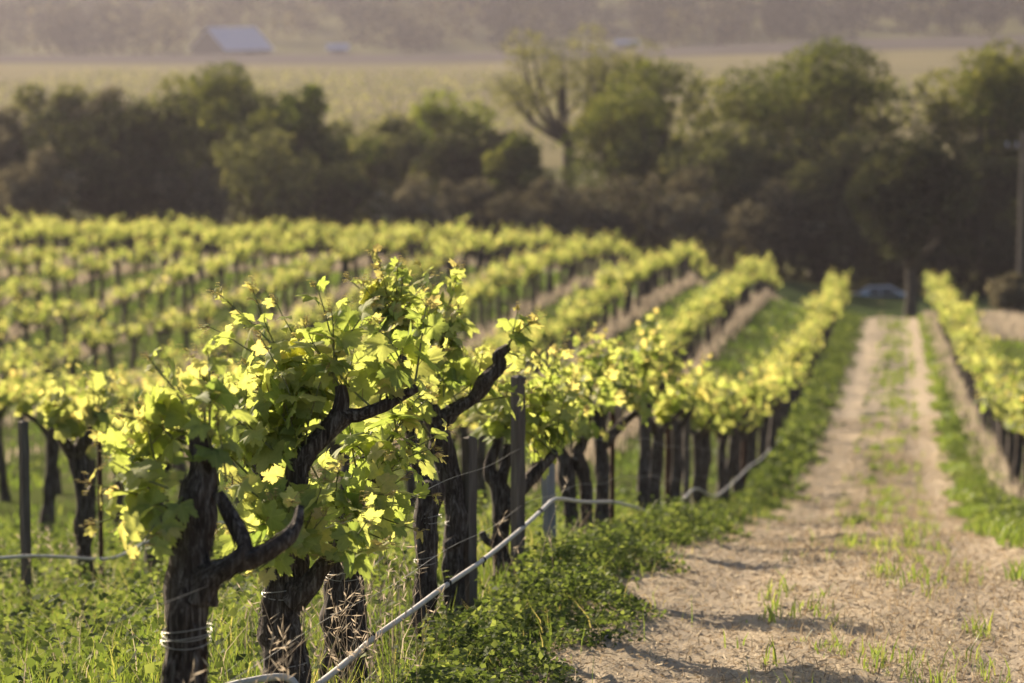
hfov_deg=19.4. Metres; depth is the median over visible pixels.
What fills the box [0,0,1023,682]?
ground
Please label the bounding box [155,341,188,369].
grapevine
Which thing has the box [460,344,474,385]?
grapevine
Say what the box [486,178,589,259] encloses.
shrub
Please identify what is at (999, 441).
grapevine
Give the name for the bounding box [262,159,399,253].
shrub
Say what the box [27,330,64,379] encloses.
grapevine
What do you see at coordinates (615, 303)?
grapevine
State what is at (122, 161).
oak tree
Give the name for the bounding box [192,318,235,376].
grapevine
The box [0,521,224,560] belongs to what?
irrigation hose
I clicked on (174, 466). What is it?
grapevine
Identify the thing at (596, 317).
grapevine
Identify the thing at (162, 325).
grapevine
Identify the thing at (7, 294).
grapevine
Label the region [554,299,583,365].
grapevine
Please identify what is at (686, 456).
stake
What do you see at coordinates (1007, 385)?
grapevine
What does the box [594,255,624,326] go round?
grapevine
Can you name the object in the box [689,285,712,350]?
grapevine
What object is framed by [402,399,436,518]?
grapevine
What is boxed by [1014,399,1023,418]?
grapevine
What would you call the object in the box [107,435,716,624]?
trellis wire
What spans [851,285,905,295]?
parked car
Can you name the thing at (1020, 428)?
grapevine
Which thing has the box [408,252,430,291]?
grapevine
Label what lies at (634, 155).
oak tree
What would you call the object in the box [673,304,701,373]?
grapevine
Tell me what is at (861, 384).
dirt track
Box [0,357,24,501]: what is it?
grapevine
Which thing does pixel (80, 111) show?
oak tree
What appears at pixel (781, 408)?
grapevine
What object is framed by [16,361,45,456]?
grapevine
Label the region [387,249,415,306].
grapevine
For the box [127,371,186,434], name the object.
grapevine
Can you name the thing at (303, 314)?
grapevine
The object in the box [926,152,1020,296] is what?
oak tree
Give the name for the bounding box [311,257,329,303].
grapevine
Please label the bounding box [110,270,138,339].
grapevine
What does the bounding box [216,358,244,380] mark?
grapevine
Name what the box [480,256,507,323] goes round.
grapevine
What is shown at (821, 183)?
oak tree
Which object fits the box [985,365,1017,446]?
grapevine
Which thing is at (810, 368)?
grapevine
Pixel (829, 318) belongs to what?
grapevine
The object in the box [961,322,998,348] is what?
grapevine
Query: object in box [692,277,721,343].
grapevine
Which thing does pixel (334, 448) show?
grapevine
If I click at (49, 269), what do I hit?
grapevine
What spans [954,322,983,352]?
grapevine
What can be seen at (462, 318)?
grapevine
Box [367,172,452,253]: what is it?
shrub
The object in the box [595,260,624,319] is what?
grapevine
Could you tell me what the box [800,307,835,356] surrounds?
grapevine
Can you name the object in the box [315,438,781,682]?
irrigation hose
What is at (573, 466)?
grapevine
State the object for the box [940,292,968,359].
grapevine
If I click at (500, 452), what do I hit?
grapevine
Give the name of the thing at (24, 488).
stake
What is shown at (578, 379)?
grapevine
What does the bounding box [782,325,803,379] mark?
grapevine
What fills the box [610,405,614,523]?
stake
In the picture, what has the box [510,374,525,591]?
stake
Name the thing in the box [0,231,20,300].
grapevine
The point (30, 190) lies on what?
shrub
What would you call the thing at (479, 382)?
grapevine
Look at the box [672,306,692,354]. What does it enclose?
grapevine
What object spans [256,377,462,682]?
grapevine
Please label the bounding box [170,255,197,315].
grapevine
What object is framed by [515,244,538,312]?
grapevine
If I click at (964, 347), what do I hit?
grapevine
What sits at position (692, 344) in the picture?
grapevine
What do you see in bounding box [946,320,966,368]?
grapevine
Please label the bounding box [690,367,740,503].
grapevine
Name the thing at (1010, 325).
dry grass
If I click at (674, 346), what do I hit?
grapevine
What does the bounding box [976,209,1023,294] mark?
shrub
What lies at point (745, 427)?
grapevine
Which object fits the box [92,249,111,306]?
grapevine
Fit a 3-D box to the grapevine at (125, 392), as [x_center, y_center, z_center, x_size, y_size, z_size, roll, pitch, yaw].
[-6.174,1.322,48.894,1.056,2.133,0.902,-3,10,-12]
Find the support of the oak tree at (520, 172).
on the ground at (320, 38)
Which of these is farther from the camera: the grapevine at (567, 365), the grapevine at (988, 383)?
the grapevine at (988, 383)
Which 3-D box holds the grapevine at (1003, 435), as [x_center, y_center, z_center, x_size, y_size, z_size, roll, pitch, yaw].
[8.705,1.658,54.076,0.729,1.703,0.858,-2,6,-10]
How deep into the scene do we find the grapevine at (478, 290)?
91.22 m
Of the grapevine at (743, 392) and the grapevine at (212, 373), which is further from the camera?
the grapevine at (212, 373)
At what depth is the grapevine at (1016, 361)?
61.77 m
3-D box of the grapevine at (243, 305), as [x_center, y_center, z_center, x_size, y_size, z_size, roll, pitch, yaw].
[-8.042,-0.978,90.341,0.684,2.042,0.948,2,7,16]
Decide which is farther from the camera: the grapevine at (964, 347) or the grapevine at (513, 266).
the grapevine at (513, 266)
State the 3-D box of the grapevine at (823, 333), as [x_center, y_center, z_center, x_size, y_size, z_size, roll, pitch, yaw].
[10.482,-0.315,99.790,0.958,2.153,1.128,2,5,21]
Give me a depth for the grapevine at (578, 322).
87.70 m
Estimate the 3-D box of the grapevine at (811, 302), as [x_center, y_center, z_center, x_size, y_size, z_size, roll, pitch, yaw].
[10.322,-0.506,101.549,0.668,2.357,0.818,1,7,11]
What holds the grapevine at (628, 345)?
on the ground at (320, 38)
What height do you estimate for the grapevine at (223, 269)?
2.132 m
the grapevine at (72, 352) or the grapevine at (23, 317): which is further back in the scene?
the grapevine at (23, 317)
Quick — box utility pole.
[1005,132,1023,274]
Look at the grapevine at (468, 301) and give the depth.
89.08 m
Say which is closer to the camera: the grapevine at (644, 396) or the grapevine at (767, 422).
the grapevine at (644, 396)
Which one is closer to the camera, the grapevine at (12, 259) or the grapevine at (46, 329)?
the grapevine at (46, 329)
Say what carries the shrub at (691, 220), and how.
on the ground at (320, 38)
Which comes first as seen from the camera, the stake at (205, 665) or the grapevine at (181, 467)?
the stake at (205, 665)
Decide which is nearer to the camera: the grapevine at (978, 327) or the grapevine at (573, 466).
the grapevine at (573, 466)
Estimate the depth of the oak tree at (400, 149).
206.28 m
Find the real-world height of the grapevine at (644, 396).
1.842 m
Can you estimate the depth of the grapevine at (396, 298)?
14.80 m
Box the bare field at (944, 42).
[0,34,1023,63]
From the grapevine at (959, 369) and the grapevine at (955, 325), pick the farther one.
the grapevine at (955, 325)
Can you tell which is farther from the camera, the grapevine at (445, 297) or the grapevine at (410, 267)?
the grapevine at (410, 267)
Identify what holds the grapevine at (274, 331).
on the ground at (320, 38)
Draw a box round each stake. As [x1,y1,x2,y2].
[18,420,32,615]
[97,441,103,579]
[203,625,207,682]
[462,435,476,617]
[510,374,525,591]
[542,463,556,547]
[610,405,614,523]
[665,427,669,505]
[682,417,690,505]
[741,440,745,486]
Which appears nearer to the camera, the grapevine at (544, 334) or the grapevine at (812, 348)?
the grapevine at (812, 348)
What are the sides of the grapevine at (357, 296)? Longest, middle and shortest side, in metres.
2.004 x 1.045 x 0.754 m
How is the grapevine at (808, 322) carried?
on the ground at (320, 38)
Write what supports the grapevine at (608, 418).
on the ground at (320, 38)
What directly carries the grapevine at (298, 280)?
on the ground at (320, 38)
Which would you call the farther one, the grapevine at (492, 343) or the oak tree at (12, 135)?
the oak tree at (12, 135)
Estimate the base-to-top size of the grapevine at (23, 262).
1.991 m
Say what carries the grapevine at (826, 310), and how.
on the ground at (320, 38)
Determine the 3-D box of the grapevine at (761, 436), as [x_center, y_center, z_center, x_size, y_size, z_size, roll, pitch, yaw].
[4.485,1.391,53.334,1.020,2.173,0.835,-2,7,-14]
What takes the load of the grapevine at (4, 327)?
on the ground at (320, 38)
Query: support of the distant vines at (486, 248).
on the ground at (320, 38)
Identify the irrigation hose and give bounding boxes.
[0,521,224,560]
[228,673,298,682]
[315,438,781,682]
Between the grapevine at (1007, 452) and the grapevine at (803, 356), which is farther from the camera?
the grapevine at (803, 356)
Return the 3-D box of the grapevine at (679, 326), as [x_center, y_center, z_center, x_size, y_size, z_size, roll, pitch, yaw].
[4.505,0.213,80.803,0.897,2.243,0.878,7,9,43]
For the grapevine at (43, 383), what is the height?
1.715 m
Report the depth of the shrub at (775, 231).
182.60 m
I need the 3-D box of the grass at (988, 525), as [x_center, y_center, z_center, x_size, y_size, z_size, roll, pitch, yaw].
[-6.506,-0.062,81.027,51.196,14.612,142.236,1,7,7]
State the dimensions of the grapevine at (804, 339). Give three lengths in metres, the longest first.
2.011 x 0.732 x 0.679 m
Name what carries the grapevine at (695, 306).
on the ground at (320, 38)
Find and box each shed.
[326,44,349,53]
[614,40,639,47]
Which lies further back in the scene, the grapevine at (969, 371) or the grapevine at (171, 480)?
the grapevine at (969, 371)
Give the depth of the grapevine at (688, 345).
85.50 m
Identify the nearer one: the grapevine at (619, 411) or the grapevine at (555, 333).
the grapevine at (619, 411)
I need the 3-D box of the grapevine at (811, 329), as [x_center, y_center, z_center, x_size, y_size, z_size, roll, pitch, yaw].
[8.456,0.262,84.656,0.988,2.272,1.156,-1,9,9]
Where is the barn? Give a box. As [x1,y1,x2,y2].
[187,27,274,53]
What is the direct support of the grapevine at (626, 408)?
on the ground at (320, 38)
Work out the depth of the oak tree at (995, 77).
195.22 m
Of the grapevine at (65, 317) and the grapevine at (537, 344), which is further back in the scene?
the grapevine at (65, 317)
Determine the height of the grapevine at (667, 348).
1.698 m
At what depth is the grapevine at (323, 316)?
85.39 m
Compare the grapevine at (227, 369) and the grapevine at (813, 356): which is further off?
the grapevine at (813, 356)
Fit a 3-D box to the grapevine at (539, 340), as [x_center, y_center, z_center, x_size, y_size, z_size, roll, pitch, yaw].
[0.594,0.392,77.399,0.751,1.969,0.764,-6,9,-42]
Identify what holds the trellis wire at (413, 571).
attached to the stake at (667, 462)
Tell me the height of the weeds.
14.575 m
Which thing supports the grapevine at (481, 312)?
on the ground at (320, 38)
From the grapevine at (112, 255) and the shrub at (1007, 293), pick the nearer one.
the grapevine at (112, 255)
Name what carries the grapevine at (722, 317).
on the ground at (320, 38)
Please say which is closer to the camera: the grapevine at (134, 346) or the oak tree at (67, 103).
the grapevine at (134, 346)
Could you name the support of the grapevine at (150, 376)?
on the ground at (320, 38)
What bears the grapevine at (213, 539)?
on the ground at (320, 38)
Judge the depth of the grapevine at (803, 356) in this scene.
81.51 m
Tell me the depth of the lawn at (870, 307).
170.77 m
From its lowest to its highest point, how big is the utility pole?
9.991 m
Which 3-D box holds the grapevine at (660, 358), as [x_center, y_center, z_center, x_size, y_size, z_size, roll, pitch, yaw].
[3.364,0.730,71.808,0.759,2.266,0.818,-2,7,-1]
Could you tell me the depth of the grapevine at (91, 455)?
33.97 m
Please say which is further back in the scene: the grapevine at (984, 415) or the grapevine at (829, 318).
the grapevine at (829, 318)
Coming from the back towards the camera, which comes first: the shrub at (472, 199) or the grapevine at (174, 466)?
the shrub at (472, 199)
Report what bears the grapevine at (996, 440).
on the ground at (320, 38)
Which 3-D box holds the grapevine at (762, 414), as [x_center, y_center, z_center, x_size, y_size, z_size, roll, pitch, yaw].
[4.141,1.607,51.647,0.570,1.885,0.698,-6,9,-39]
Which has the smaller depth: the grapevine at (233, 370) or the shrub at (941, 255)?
the grapevine at (233, 370)
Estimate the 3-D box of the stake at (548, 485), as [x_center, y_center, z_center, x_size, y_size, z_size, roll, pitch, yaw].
[0.252,1.203,20.039,0.080,0.916,0.081,-5,9,-38]
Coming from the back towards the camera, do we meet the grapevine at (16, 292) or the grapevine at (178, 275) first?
the grapevine at (178, 275)
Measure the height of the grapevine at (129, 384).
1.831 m
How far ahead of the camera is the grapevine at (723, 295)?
99.18 m
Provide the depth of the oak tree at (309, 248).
199.57 m
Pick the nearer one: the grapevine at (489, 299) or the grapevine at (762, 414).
the grapevine at (762, 414)
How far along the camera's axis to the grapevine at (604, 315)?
96.28 m
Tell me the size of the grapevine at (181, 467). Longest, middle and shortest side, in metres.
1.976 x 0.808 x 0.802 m
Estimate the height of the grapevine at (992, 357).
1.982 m
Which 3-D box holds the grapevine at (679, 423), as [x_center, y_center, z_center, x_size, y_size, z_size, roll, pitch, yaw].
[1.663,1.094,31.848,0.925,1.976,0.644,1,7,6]
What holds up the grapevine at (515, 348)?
on the ground at (320, 38)
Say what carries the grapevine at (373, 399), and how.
on the ground at (320, 38)
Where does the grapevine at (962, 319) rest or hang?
on the ground at (320, 38)
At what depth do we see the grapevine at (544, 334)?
78.61 m
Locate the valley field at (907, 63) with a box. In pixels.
[0,48,1023,167]
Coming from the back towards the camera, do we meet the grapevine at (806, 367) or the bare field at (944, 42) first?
the bare field at (944, 42)
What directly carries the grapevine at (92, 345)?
on the ground at (320, 38)
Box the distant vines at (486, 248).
[0,206,976,347]
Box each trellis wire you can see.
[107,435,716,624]
[227,475,714,682]
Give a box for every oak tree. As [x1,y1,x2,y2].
[0,105,58,248]
[11,82,109,248]
[15,90,208,249]
[69,85,128,248]
[124,59,292,250]
[219,84,386,252]
[282,83,330,252]
[328,109,445,225]
[401,89,499,248]
[409,126,541,256]
[480,132,556,257]
[559,56,753,261]
[655,116,809,273]
[696,34,935,275]
[737,125,905,289]
[843,132,983,317]
[905,35,1023,287]
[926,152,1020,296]
[970,88,1023,185]
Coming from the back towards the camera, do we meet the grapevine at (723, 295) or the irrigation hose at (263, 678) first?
the grapevine at (723, 295)
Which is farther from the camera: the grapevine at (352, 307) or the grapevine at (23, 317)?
the grapevine at (352, 307)
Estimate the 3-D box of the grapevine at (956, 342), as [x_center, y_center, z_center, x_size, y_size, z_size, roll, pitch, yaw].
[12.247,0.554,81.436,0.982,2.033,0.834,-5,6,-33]
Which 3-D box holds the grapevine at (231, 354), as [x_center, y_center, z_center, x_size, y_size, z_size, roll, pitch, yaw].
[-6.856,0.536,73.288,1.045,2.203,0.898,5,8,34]
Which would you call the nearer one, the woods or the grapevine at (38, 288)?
the grapevine at (38, 288)
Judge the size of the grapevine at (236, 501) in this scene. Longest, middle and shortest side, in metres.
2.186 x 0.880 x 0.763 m
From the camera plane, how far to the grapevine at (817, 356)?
95.46 m
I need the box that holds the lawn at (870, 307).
[673,268,1023,317]
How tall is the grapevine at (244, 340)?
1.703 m
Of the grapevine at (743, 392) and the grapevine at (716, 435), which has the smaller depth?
the grapevine at (716, 435)
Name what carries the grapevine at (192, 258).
on the ground at (320, 38)
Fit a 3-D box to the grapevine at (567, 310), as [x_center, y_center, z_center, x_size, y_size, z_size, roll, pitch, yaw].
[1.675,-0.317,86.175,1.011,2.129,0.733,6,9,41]
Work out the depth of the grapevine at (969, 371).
71.50 m
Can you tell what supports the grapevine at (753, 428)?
on the ground at (320, 38)
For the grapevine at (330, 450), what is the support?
on the ground at (320, 38)
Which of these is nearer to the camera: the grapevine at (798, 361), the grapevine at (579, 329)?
the grapevine at (798, 361)
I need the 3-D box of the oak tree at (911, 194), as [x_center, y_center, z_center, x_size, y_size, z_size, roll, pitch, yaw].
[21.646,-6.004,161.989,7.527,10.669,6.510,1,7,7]
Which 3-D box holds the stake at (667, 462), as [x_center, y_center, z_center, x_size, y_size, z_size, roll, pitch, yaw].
[1.559,1.369,30.111,0.049,1.370,0.049,4,8,30]
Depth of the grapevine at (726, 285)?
102.65 m
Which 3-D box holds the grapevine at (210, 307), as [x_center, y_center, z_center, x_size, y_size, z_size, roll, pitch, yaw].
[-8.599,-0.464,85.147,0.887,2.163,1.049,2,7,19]
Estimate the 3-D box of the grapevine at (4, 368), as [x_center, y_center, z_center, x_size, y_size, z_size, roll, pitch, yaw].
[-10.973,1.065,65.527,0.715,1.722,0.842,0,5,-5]
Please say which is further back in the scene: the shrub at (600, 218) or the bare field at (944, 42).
the bare field at (944, 42)
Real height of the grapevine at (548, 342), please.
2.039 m
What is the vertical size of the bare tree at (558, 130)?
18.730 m
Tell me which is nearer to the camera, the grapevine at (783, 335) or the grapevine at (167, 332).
the grapevine at (783, 335)
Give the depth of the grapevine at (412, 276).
100.39 m
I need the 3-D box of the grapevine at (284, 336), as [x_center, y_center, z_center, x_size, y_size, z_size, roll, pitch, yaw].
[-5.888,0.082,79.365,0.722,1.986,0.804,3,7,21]
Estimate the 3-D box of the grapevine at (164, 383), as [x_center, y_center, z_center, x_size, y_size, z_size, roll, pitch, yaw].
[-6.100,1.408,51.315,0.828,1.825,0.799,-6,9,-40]
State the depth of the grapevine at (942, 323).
101.60 m
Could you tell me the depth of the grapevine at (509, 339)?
74.04 m
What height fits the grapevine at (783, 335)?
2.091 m
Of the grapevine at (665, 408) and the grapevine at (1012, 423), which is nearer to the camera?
the grapevine at (665, 408)
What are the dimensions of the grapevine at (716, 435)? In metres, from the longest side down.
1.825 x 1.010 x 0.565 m
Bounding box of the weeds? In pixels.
[0,310,1023,682]
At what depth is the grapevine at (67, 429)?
21.19 m
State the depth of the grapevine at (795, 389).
74.36 m
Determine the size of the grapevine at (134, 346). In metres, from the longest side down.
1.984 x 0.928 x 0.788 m
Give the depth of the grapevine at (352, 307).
87.50 m
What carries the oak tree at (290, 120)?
on the ground at (320, 38)
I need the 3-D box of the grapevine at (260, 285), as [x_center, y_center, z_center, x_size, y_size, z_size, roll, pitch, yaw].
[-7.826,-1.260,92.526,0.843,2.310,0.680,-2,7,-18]
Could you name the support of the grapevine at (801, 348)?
on the ground at (320, 38)
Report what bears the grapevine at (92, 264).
on the ground at (320, 38)
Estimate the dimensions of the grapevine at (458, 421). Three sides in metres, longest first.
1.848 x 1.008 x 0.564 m
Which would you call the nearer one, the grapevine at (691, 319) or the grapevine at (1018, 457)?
the grapevine at (1018, 457)
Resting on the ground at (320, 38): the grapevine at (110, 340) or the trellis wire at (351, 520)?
the grapevine at (110, 340)
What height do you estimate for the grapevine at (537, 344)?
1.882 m
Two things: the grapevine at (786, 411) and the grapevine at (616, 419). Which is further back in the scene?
the grapevine at (786, 411)
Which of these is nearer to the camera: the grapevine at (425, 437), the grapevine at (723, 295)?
the grapevine at (425, 437)
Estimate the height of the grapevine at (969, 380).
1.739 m
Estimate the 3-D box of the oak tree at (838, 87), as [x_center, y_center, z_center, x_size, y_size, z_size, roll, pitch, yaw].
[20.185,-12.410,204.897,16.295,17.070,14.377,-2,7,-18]
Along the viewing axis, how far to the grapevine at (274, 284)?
93.86 m
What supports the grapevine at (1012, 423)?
on the ground at (320, 38)
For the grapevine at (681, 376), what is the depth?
33.45 m
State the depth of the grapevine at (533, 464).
47.83 m
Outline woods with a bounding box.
[0,0,1023,54]
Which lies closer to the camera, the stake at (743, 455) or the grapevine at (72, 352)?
the stake at (743, 455)
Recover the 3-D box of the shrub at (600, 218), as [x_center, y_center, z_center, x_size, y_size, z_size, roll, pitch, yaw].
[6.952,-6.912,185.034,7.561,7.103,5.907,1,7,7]
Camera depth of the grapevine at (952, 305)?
100.01 m
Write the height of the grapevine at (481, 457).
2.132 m
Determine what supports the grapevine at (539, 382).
on the ground at (320, 38)
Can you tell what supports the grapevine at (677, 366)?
on the ground at (320, 38)
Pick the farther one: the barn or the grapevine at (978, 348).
the barn
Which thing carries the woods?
on the ground at (320, 38)
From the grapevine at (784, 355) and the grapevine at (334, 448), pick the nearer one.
the grapevine at (334, 448)
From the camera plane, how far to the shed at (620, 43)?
1076.43 m
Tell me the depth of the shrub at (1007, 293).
136.57 m
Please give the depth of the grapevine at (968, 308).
95.11 m
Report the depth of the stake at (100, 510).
21.77 m
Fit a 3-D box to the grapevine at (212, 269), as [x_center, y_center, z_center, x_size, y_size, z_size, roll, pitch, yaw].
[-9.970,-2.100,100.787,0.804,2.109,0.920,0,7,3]
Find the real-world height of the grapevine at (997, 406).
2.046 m
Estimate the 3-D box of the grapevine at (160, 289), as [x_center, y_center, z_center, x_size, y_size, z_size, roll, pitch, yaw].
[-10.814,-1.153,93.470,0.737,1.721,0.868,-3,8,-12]
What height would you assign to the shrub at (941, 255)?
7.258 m
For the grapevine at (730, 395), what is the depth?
37.83 m
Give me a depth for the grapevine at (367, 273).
93.02 m
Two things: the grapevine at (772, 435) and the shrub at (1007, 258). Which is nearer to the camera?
the grapevine at (772, 435)
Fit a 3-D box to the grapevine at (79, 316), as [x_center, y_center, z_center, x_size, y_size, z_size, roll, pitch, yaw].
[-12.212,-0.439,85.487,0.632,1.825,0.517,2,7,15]
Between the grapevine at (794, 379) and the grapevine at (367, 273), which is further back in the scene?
the grapevine at (367, 273)
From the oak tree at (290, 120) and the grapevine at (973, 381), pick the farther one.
the oak tree at (290, 120)
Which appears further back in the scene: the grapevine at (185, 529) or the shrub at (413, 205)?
the shrub at (413, 205)
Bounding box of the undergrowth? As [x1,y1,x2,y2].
[12,187,1017,287]
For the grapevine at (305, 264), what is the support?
on the ground at (320, 38)
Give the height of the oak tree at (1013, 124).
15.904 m
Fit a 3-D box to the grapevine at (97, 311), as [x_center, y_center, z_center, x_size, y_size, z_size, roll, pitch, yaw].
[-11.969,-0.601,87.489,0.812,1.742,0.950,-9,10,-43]
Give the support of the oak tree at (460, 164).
on the ground at (320, 38)
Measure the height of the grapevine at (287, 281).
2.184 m
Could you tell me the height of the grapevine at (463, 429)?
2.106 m
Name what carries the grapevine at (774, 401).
on the ground at (320, 38)
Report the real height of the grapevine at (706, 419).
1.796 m
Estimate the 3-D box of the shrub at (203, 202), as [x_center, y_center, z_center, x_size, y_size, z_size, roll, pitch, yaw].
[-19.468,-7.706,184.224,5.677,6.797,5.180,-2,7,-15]
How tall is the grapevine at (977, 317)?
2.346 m
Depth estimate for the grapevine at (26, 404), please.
32.27 m
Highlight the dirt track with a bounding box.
[498,317,1023,682]
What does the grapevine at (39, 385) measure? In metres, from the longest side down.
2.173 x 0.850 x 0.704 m
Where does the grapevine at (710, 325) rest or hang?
on the ground at (320, 38)
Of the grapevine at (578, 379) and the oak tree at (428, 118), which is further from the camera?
the oak tree at (428, 118)
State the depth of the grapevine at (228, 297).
88.46 m
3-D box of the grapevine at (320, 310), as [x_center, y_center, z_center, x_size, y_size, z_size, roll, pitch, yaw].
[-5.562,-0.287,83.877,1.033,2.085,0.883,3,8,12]
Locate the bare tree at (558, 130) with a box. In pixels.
[482,23,663,205]
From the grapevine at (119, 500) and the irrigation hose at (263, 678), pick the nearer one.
the irrigation hose at (263, 678)
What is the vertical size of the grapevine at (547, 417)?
1.561 m
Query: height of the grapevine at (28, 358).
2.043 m
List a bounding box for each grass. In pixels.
[0,245,1023,682]
[0,251,1023,682]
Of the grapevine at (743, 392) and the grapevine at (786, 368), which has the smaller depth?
the grapevine at (743, 392)
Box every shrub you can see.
[0,144,88,247]
[148,160,237,250]
[207,127,327,252]
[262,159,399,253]
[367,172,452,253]
[423,176,513,255]
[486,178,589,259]
[564,171,681,262]
[638,163,738,270]
[692,177,821,278]
[773,198,870,292]
[883,205,1005,291]
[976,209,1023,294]
[985,270,1023,313]
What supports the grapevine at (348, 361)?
on the ground at (320, 38)
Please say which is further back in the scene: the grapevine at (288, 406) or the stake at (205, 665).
the grapevine at (288, 406)
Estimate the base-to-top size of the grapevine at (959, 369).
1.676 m
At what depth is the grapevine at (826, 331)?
102.56 m
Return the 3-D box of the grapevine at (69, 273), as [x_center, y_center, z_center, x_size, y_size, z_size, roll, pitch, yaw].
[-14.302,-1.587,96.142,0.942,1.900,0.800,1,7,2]
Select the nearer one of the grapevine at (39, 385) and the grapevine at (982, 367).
the grapevine at (39, 385)
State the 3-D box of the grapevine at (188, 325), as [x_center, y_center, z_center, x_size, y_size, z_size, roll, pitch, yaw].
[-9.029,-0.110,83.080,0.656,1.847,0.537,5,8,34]
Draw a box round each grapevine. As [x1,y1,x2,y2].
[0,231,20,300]
[0,271,13,326]
[0,308,11,382]
[0,338,33,418]
[0,350,25,393]
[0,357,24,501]
[4,364,78,538]
[5,290,50,374]
[6,268,37,335]
[15,245,34,296]
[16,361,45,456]
[23,269,51,327]
[24,290,57,361]
[26,365,60,448]
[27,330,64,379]
[31,362,87,494]
[34,250,63,317]
[37,354,126,596]
[50,295,77,360]
[55,332,82,382]
[58,262,81,305]
[58,367,107,412]
[72,299,94,346]
[74,242,107,309]
[74,309,114,372]
[75,339,303,682]
[75,404,123,539]
[86,293,115,328]
[91,323,121,385]
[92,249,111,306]
[98,360,163,465]
[104,234,128,297]
[109,391,152,531]
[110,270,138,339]
[115,356,142,412]
[119,313,151,377]
[124,394,186,586]
[127,270,157,331]
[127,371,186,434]
[132,368,166,394]
[133,376,191,489]
[138,296,180,375]
[140,358,175,387]
[151,301,181,363]
[153,279,175,316]
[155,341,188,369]
[160,356,209,468]
[162,253,194,317]
[162,373,258,559]
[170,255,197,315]
[174,304,198,365]
[179,245,204,310]
[182,275,449,682]
[192,288,221,358]
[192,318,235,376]
[195,359,239,503]
[200,350,217,374]
[202,248,227,299]
[207,250,232,295]
[211,321,253,366]
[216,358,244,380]
[219,279,247,343]
[225,360,264,533]
[229,277,257,335]
[238,334,258,365]
[244,264,272,324]
[253,262,284,322]
[255,317,280,349]
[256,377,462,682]
[274,259,299,314]
[276,307,300,340]
[284,247,314,308]
[285,262,305,311]
[289,297,323,359]
[295,293,330,351]
[308,287,335,322]
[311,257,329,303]
[320,404,378,518]
[325,389,335,478]
[326,390,399,467]
[333,295,358,311]
[343,243,454,652]
[344,328,369,379]
[345,282,371,327]
[363,269,391,290]
[369,258,544,625]
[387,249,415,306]
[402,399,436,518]
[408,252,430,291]
[408,260,427,302]
[416,398,442,460]
[437,400,469,440]
[438,290,454,312]
[449,289,475,348]
[452,363,489,479]
[456,303,469,337]
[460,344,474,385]
[461,276,486,340]
[464,338,590,587]
[465,390,510,506]
[468,269,501,333]
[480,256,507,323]
[483,326,514,353]
[485,278,497,330]
[485,354,518,470]
[495,314,529,374]
[495,329,521,375]
[498,263,529,320]
[500,249,521,316]
[506,367,542,483]
[509,329,542,384]
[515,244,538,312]
[522,369,567,486]
[523,347,636,535]
[524,319,545,377]
[530,306,558,383]
[535,312,570,367]
[545,319,560,365]
[546,322,676,527]
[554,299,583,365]
[555,376,590,455]
[557,294,590,349]
[559,367,585,448]
[565,290,594,349]
[566,349,592,418]
[568,293,589,355]
[572,280,606,343]
[580,285,607,332]
[582,297,606,348]
[592,277,623,331]
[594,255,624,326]
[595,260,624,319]
[605,343,634,420]
[606,363,626,431]
[609,281,628,328]
[611,307,692,510]
[615,361,617,436]
[616,263,641,321]
[616,355,715,509]
[617,390,627,431]
[625,326,660,357]
[627,351,712,503]
[632,361,709,477]
[635,325,667,412]
[654,338,670,362]
[657,312,692,355]
[657,333,672,353]
[661,307,691,381]
[662,328,685,362]
[666,376,733,505]
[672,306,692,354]
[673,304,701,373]
[675,301,706,362]
[682,313,706,365]
[683,287,710,358]
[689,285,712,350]
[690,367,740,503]
[691,288,718,343]
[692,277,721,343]
[695,365,733,500]
[701,298,724,347]
[703,278,733,326]
[708,276,735,341]
[708,277,740,337]
[709,362,769,499]
[711,371,757,415]
[711,402,743,498]
[716,400,742,501]
[728,378,757,492]
[737,377,762,476]
[738,357,788,466]
[738,374,780,455]
[738,396,754,482]
[744,346,792,449]
[748,380,774,472]
[755,353,792,397]
[756,351,797,460]
[759,349,795,436]
[760,350,795,420]
[764,337,799,418]
[766,325,812,410]
[767,350,809,432]
[774,343,813,406]
[778,331,822,399]
[781,331,815,360]
[781,339,811,402]
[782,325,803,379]
[792,328,814,374]
[793,313,825,378]
[797,313,818,365]
[797,331,814,382]
[798,291,833,317]
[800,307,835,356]
[800,339,821,389]
[804,308,830,330]
[806,310,827,359]
[806,322,823,370]
[808,292,824,336]
[809,329,823,377]
[812,299,841,356]
[817,293,841,350]
[933,303,961,354]
[938,294,972,325]
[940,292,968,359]
[942,299,967,364]
[942,314,958,366]
[943,311,981,332]
[944,295,976,318]
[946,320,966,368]
[947,326,980,391]
[949,301,983,327]
[952,331,987,374]
[952,337,961,377]
[953,311,985,381]
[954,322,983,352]
[956,324,992,351]
[957,343,972,402]
[957,345,1002,419]
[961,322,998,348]
[961,349,1000,410]
[962,335,998,405]
[966,340,996,419]
[967,340,999,366]
[970,344,1005,421]
[973,380,1020,478]
[974,366,1001,432]
[975,379,1010,458]
[976,370,1002,437]
[977,385,1009,461]
[983,359,1023,446]
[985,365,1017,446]
[988,374,1013,443]
[991,375,1019,469]
[991,375,1020,436]
[991,388,1023,474]
[1004,394,1023,494]
[1008,369,1023,407]
[1010,406,1023,496]
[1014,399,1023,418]
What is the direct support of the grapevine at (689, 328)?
on the ground at (320, 38)

